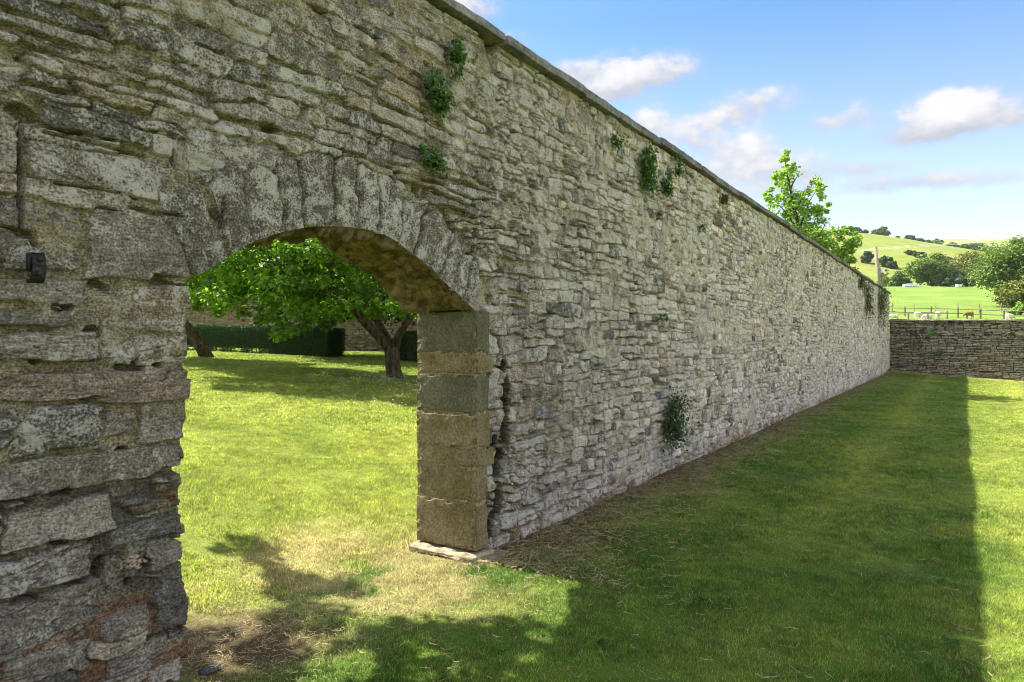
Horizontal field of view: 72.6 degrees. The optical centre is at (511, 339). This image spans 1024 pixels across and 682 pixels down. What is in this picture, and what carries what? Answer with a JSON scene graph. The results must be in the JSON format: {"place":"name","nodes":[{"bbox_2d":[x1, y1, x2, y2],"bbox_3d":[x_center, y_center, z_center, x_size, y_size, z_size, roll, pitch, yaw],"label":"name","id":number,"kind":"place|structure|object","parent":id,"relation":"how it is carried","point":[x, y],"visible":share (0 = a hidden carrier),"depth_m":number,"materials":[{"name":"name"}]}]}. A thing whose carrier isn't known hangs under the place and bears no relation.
{"place":"outdoors","nodes":[
{"label":"outdoors","id":0,"kind":"place"},
{"bbox_2d":[182,360,417,435],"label":"garden grass","id":1,"kind":"structure","parent":0,"point":[202,398],"depth_m":11.62,"materials":[{"name":"green plant"}]},
{"bbox_2d":[183,348,417,370],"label":"garden grass","id":2,"kind":"structure","parent":0,"point":[367,359],"depth_m":19.07,"materials":[{"name":"green plant"}]},
{"bbox_2d":[172,223,1023,681],"bbox_3d":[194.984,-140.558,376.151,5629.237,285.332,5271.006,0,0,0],"label":"ground","id":3,"kind":"structure","parent":0,"point":[926,297],"depth_m":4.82,"materials":[{"name":"green plant"}]},
{"bbox_2d":[198,662,220,675],"bbox_3d":[-1.451,1.584,3.346,0.049,0.036,0.107,0,0,33],"label":"loose stone","id":4,"kind":"object","parent":3,"relation":"on","point":[204,671],"visible":0.98,"depth_m":3.33,"materials":[{"name":"stone"}]},
{"bbox_2d":[179,249,258,356],"bbox_3d":[-8.839,-1.601,17.913,5.430,4.537,3.982,0,0,0],"label":"leaning tree","id":5,"kind":"object","parent":3,"relation":"on","point":[199,343],"depth_m":18.72,"materials":[{"name":"brown plant"}]},
{"bbox_2d":[186,323,346,356],"bbox_3d":[-8.618,-0.018,22.798,7.770,1.199,0.972,0,0,29],"label":"clipped hedge","id":6,"kind":"object","parent":3,"relation":"on","point":[315,341],"visible":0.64,"depth_m":21.84,"materials":[{"name":"green plant"}]},
{"bbox_2d":[172,414,417,615],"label":"garden grass","id":7,"kind":"structure","parent":3,"relation":"on","point":[205,422],"depth_m":6.13,"materials":[{"name":"green plant"}]},
{"bbox_2d":[182,280,416,350],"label":"back garden wall","id":8,"kind":"structure","parent":3,"relation":"on","point":[358,337],"depth_m":27.14,"materials":[{"name":"grey stone"}]},
{"bbox_2d":[183,238,417,377],"bbox_3d":[-4.910,-1.448,14.904,8.680,4.857,5.258,0,0,0],"label":"spreading tree","id":9,"kind":"object","parent":3,"relation":"on","point":[309,278],"visible":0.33,"depth_m":13.36,"materials":[{"name":"green plant"}]},
{"bbox_2d":[272,241,417,326],"bbox_3d":[-5.014,-2.077,21.555,6.452,5.463,6.114,0,0,0],"label":"old orchard tree","id":10,"kind":"object","parent":3,"relation":"on","point":[389,316],"visible":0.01,"depth_m":19.80,"materials":[{"name":"green plant"}]},
{"bbox_2d":[325,372,416,405],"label":"daisies","id":11,"kind":"object","parent":3,"relation":"on","point":[376,384],"visible":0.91,"depth_m":13.71,"materials":[{"name":"white plant"}]},
{"bbox_2d":[399,330,417,361],"bbox_3d":[-2.630,0.211,20.302,1.391,0.977,0.936,0,0,-30],"label":"clipped hedge","id":12,"kind":"object","parent":3,"relation":"on","point":[408,347],"visible":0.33,"depth_m":19.79,"materials":[{"name":"green plant"}]},
{"bbox_2d":[176,476,680,681],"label":"dry straw","id":13,"kind":"object","parent":3,"relation":"on","point":[250,631],"visible":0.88,"depth_m":4.00,"materials":[{"name":"beige plant"}]},
{"bbox_2d":[0,0,890,681],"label":"stone garden wall","id":14,"kind":"structure","parent":3,"relation":"on","point":[532,262],"depth_m":4.21,"materials":[{"name":"stone"}]},
{"bbox_2d":[26,252,46,283],"bbox_3d":[-1.795,-0.272,2.623,0.081,0.114,0.062,0,0,33],"label":"hinge bracket","id":15,"kind":"object","parent":14,"relation":"attached to","point":[36,266],"visible":1,"depth_m":2.60,"materials":[{"name":"black metal"}]},
{"bbox_2d":[418,139,448,175],"bbox_3d":[-0.502,-1.192,4.580,0.119,0.211,0.335,0,0,33],"label":"wall fern","id":16,"kind":"object","parent":14,"relation":"attached to","point":[434,162],"depth_m":4.58,"materials":[{"name":"green plant"}]},
{"bbox_2d":[421,63,456,122],"bbox_3d":[-0.468,-1.638,4.599,0.166,0.352,0.321,0,0,33],"label":"wall fern","id":17,"kind":"object","parent":14,"relation":"attached to","point":[440,99],"depth_m":4.61,"materials":[{"name":"green plant"}]},
{"bbox_2d":[448,34,469,84],"bbox_3d":[-0.364,-1.922,4.796,0.128,0.358,0.200,0,0,33],"label":"wall fern","id":18,"kind":"object","parent":14,"relation":"attached to","point":[457,55],"depth_m":4.79,"materials":[{"name":"green plant"}]},
{"bbox_2d":[610,131,628,149],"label":"wall fern","id":19,"kind":"object","parent":14,"relation":"attached to","point":[616,140],"depth_m":6.99,"materials":[{"name":"green plant"}]},
{"bbox_2d":[637,141,668,200],"bbox_3d":[1.560,-1.892,7.717,0.210,0.686,0.658,0,0,33],"label":"wall fern","id":20,"kind":"object","parent":14,"relation":"attached to","point":[647,171],"depth_m":7.68,"materials":[{"name":"green plant"}]},
{"bbox_2d":[655,210,661,219],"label":"wall fern","id":21,"kind":"object","parent":14,"relation":"attached to","point":[659,214],"depth_m":7.99,"materials":[{"name":"green plant"}]},
{"bbox_2d":[659,311,668,321],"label":"wall fern","id":22,"kind":"object","parent":14,"relation":"attached to","point":[666,316],"depth_m":8.12,"materials":[{"name":"green plant"}]},
{"bbox_2d":[662,171,674,197],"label":"wall fern","id":23,"kind":"object","parent":14,"relation":"attached to","point":[668,191],"depth_m":8.24,"materials":[{"name":"green plant"}]},
{"bbox_2d":[659,385,698,465],"bbox_3d":[2.058,1.004,8.322,0.378,0.925,1.032,0,0,33],"label":"ivy","id":24,"kind":"object","parent":14,"relation":"attached to","point":[676,427],"visible":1,"depth_m":8.36,"materials":[{"name":"green plant"}]},
{"bbox_2d":[672,152,685,176],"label":"wall fern","id":25,"kind":"object","parent":14,"relation":"attached to","point":[679,171],"depth_m":8.54,"materials":[{"name":"green plant"}]},
{"bbox_2d":[698,224,706,232],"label":"wall fern","id":26,"kind":"object","parent":14,"relation":"attached to","point":[701,227],"depth_m":9.33,"materials":[{"name":"green plant"}]},
{"bbox_2d":[721,190,730,207],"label":"wall fern","id":27,"kind":"object","parent":14,"relation":"attached to","point":[724,199],"depth_m":10.21,"materials":[{"name":"green plant"}]},
{"bbox_2d":[859,277,867,292],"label":"ivy","id":28,"kind":"object","parent":14,"relation":"attached to","point":[862,284],"visible":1,"depth_m":24.20,"materials":[{"name":"green plant"}]},
{"bbox_2d":[864,281,878,318],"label":"ivy","id":29,"kind":"object","parent":14,"relation":"attached to","point":[868,303],"visible":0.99,"depth_m":25.82,"materials":[{"name":"green plant"}]},
{"bbox_2d":[878,270,897,330],"bbox_3d":[16.170,-1.666,29.943,0.728,2.620,2.212,0,0,33],"label":"ivy","id":30,"kind":"object","parent":14,"relation":"attached to","point":[882,301],"visible":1,"depth_m":29.95,"materials":[{"name":"green plant"}]},
{"bbox_2d":[596,636,613,647],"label":"broadleaf weed","id":31,"kind":"object","parent":3,"relation":"on","point":[602,641],"visible":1,"depth_m":3.60,"materials":[{"name":"green plant"}]},
{"bbox_2d":[328,420,1023,681],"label":"dry straw","id":32,"kind":"object","parent":3,"relation":"on","point":[788,580],"visible":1,"depth_m":4.20,"materials":[{"name":"plant"}]},
{"bbox_2d":[479,371,914,604],"bbox_3d":[9.726,1.571,18.838,2.075,0.228,34.124,0,0,33],"label":"dry straw","id":33,"kind":"object","parent":3,"relation":"on","point":[511,563],"visible":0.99,"depth_m":6.05,"materials":[{"name":"plant"}]},
{"bbox_2d":[690,595,705,603],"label":"broadleaf weed","id":34,"kind":"object","parent":3,"relation":"on","point":[701,600],"visible":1,"depth_m":4.16,"materials":[{"name":"green plant"}]},
{"bbox_2d":[516,449,1023,542],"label":"lawn grass","id":35,"kind":"structure","parent":3,"relation":"on","point":[963,456],"depth_m":7.00,"materials":[{"name":"green plant"}]},
{"bbox_2d":[762,149,863,279],"bbox_3d":[9.850,-2.368,22.687,3.757,7.818,1.846,0,0,0],"label":"young sycamore","id":36,"kind":"object","parent":3,"relation":"on","point":[791,202],"visible":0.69,"depth_m":22.43,"materials":[{"name":"green plant"}]},
{"bbox_2d":[860,251,873,262],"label":"hill tree","id":37,"kind":"object","parent":3,"relation":"on","point":[866,256],"visible":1,"depth_m":304.77,"materials":[{"name":"green plant"}]},
{"bbox_2d":[720,395,1023,451],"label":"lawn grass","id":38,"kind":"structure","parent":3,"relation":"on","point":[1012,406],"depth_m":13.08,"materials":[{"name":"green plant"}]},
{"bbox_2d":[873,246,883,286],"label":"utility pole","id":39,"kind":"object","parent":3,"relation":"on","point":[879,270],"visible":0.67,"depth_m":44.91,"materials":[{"name":"brown wood"}]},
{"bbox_2d":[858,237,1020,251],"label":"overhead wire","id":40,"kind":"object","parent":39,"relation":"attached to","point":[941,245],"visible":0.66,"depth_m":41.98,"materials":[{"name":"black metal"}]},
{"bbox_2d":[862,236,1017,250],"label":"overhead wire","id":41,"kind":"object","parent":39,"relation":"attached to","point":[948,243],"visible":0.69,"depth_m":41.91,"materials":[{"name":"black metal"}]},
{"bbox_2d":[863,234,1022,249],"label":"overhead wire","id":42,"kind":"object","parent":39,"relation":"attached to","point":[944,242],"visible":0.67,"depth_m":41.64,"materials":[{"name":"black metal"}]},
{"bbox_2d":[871,226,890,235],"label":"skyline tree","id":43,"kind":"object","parent":3,"relation":"on","point":[882,230],"visible":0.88,"depth_m":596.03,"materials":[{"name":"green plant"}]},
{"bbox_2d":[880,269,889,285],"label":"field bush","id":44,"kind":"object","parent":3,"relation":"on","point":[887,277],"visible":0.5,"depth_m":238.94,"materials":[{"name":"green plant"}]},
{"bbox_2d":[879,255,893,266],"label":"hill tree","id":45,"kind":"object","parent":3,"relation":"on","point":[883,260],"visible":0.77,"depth_m":296.54,"materials":[{"name":"green plant"}]},
{"bbox_2d":[886,261,897,268],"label":"hill bush","id":46,"kind":"object","parent":3,"relation":"on","point":[893,264],"visible":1,"depth_m":292.88,"materials":[{"name":"green plant"}]},
{"bbox_2d":[889,314,898,318],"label":"sheep","id":47,"kind":"object","parent":3,"relation":"on","point":[892,316],"visible":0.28,"depth_m":88.30},
{"bbox_2d":[887,270,913,285],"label":"tree","id":48,"kind":"object","parent":3,"relation":"on","point":[898,280],"visible":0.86,"depth_m":213.54,"materials":[{"name":"green plant"}]},
{"bbox_2d":[904,235,914,239],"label":"skyline tree","id":49,"kind":"object","parent":3,"relation":"on","point":[912,237],"visible":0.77,"depth_m":597.65,"materials":[{"name":"green plant"}]},
{"bbox_2d":[903,250,916,254],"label":"gorse bush","id":50,"kind":"object","parent":3,"relation":"on","point":[908,252],"visible":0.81,"depth_m":349.78,"materials":[{"name":"green plant"}]},
{"bbox_2d":[902,284,922,286],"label":"water trough","id":51,"kind":"object","parent":3,"relation":"on","point":[911,285],"visible":1,"depth_m":195.40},
{"bbox_2d":[889,311,947,319],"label":"rail fence","id":52,"kind":"object","parent":3,"relation":"on","point":[946,313],"visible":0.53,"depth_m":85.19,"materials":[{"name":"brown wood"}]},
{"bbox_2d":[911,238,925,241],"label":"skyline tree","id":53,"kind":"object","parent":3,"relation":"on","point":[920,239],"visible":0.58,"depth_m":596.56,"materials":[{"name":"green plant"}]},
{"bbox_2d":[914,312,922,318],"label":"sheep","id":54,"kind":"object","parent":3,"relation":"on","point":[918,315],"visible":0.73,"depth_m":90.85},
{"bbox_2d":[913,252,927,257],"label":"gorse bush","id":55,"kind":"object","parent":3,"relation":"on","point":[915,254],"visible":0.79,"depth_m":329.25,"materials":[{"name":"green plant"}]},
{"bbox_2d":[920,314,932,318],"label":"sheep","id":56,"kind":"object","parent":3,"relation":"on","point":[925,316],"visible":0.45,"depth_m":88.36},
{"bbox_2d":[899,252,955,285],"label":"tree","id":57,"kind":"object","parent":3,"relation":"on","point":[927,270],"visible":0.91,"depth_m":202.76,"materials":[{"name":"green plant"}]},
{"bbox_2d":[839,368,1023,399],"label":"lawn grass","id":58,"kind":"structure","parent":3,"relation":"on","point":[1002,383],"depth_m":24.95,"materials":[{"name":"green plant"}]},
{"bbox_2d":[931,238,943,244],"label":"valley tree","id":59,"kind":"object","parent":3,"relation":"on","point":[937,241],"visible":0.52,"depth_m":617.08,"materials":[{"name":"green plant"}]},
{"bbox_2d":[935,311,940,318],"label":"sheep","id":60,"kind":"object","parent":3,"relation":"on","point":[938,315],"visible":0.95,"depth_m":91.66},
{"bbox_2d":[936,577,948,583],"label":"broadleaf weed","id":61,"kind":"object","parent":3,"relation":"on","point":[945,580],"visible":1,"depth_m":4.51,"materials":[{"name":"green plant"}]},
{"bbox_2d":[892,303,1001,312],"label":"wire fence","id":62,"kind":"object","parent":3,"relation":"on","point":[944,306],"visible":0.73,"depth_m":106.47,"materials":[{"name":"brown wood"}]},
{"bbox_2d":[931,273,966,285],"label":"field bush","id":63,"kind":"object","parent":3,"relation":"on","point":[950,279],"visible":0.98,"depth_m":198.41,"materials":[{"name":"green plant"}]},
{"bbox_2d":[941,634,959,646],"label":"broadleaf weed","id":64,"kind":"object","parent":3,"relation":"on","point":[955,641],"visible":1,"depth_m":3.59,"materials":[{"name":"green plant"}]},
{"bbox_2d":[946,242,961,247],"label":"valley tree","id":65,"kind":"object","parent":3,"relation":"on","point":[956,245],"visible":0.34,"depth_m":616.58,"materials":[{"name":"green plant"}]},
{"bbox_2d":[889,319,1023,380],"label":"cross wall","id":66,"kind":"structure","parent":3,"relation":"on","point":[985,348],"depth_m":33.02,"materials":[{"name":"grey stone"}]},
{"bbox_2d":[907,336,925,349],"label":"wall sprig","id":67,"kind":"object","parent":66,"relation":"attached to","point":[915,342],"depth_m":33.92,"materials":[{"name":"green plant"}]},
{"bbox_2d":[926,327,937,341],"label":"wall sprig","id":68,"kind":"object","parent":66,"relation":"attached to","point":[931,334],"depth_m":33.59,"materials":[{"name":"green plant"}]},
{"bbox_2d":[933,344,942,359],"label":"wall sprig","id":69,"kind":"object","parent":66,"relation":"attached to","point":[939,353],"depth_m":33.45,"materials":[{"name":"green plant"}]},
{"bbox_2d":[889,306,1023,318],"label":"rail fence","id":70,"kind":"object","parent":3,"relation":"on","point":[980,309],"visible":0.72,"depth_m":93.92,"materials":[{"name":"brown wood"}]},
{"bbox_2d":[943,249,983,285],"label":"tree","id":71,"kind":"object","parent":3,"relation":"on","point":[962,262],"visible":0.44,"depth_m":205.17,"materials":[{"name":"green plant"}]},
{"bbox_2d":[962,311,973,318],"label":"sheep","id":72,"kind":"object","parent":3,"relation":"on","point":[970,313],"visible":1,"depth_m":91.84},
{"bbox_2d":[960,244,975,249],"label":"valley tree","id":73,"kind":"object","parent":3,"relation":"on","point":[966,246],"visible":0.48,"depth_m":614.50,"materials":[{"name":"green plant"}]},
{"bbox_2d":[968,242,988,251],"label":"valley tree","id":74,"kind":"object","parent":3,"relation":"on","point":[974,245],"visible":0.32,"depth_m":616.90,"materials":[{"name":"green plant"}]},
{"bbox_2d":[965,234,1023,305],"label":"tree","id":75,"kind":"object","parent":3,"relation":"on","point":[999,267],"visible":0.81,"depth_m":116.92,"materials":[{"name":"green plant"}]},
{"bbox_2d":[990,278,1023,308],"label":"tree","id":76,"kind":"object","parent":3,"relation":"on","point":[1012,293],"visible":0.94,"depth_m":111.70,"materials":[{"name":"green plant"}]},
{"bbox_2d":[1005,313,1015,318],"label":"sheep","id":77,"kind":"object","parent":3,"relation":"on","point":[1010,316],"visible":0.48,"depth_m":88.31},
{"bbox_2d":[1006,301,1023,314],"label":"field bush","id":78,"kind":"object","parent":3,"relation":"on","point":[1019,305],"visible":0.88,"depth_m":99.88,"materials":[{"name":"green plant"}]},
{"bbox_2d":[455,0,1023,239],"label":"sky","id":79,"kind":"structure","parent":0,"point":[910,113],"materials":[{"name":"blue"}]}
]}

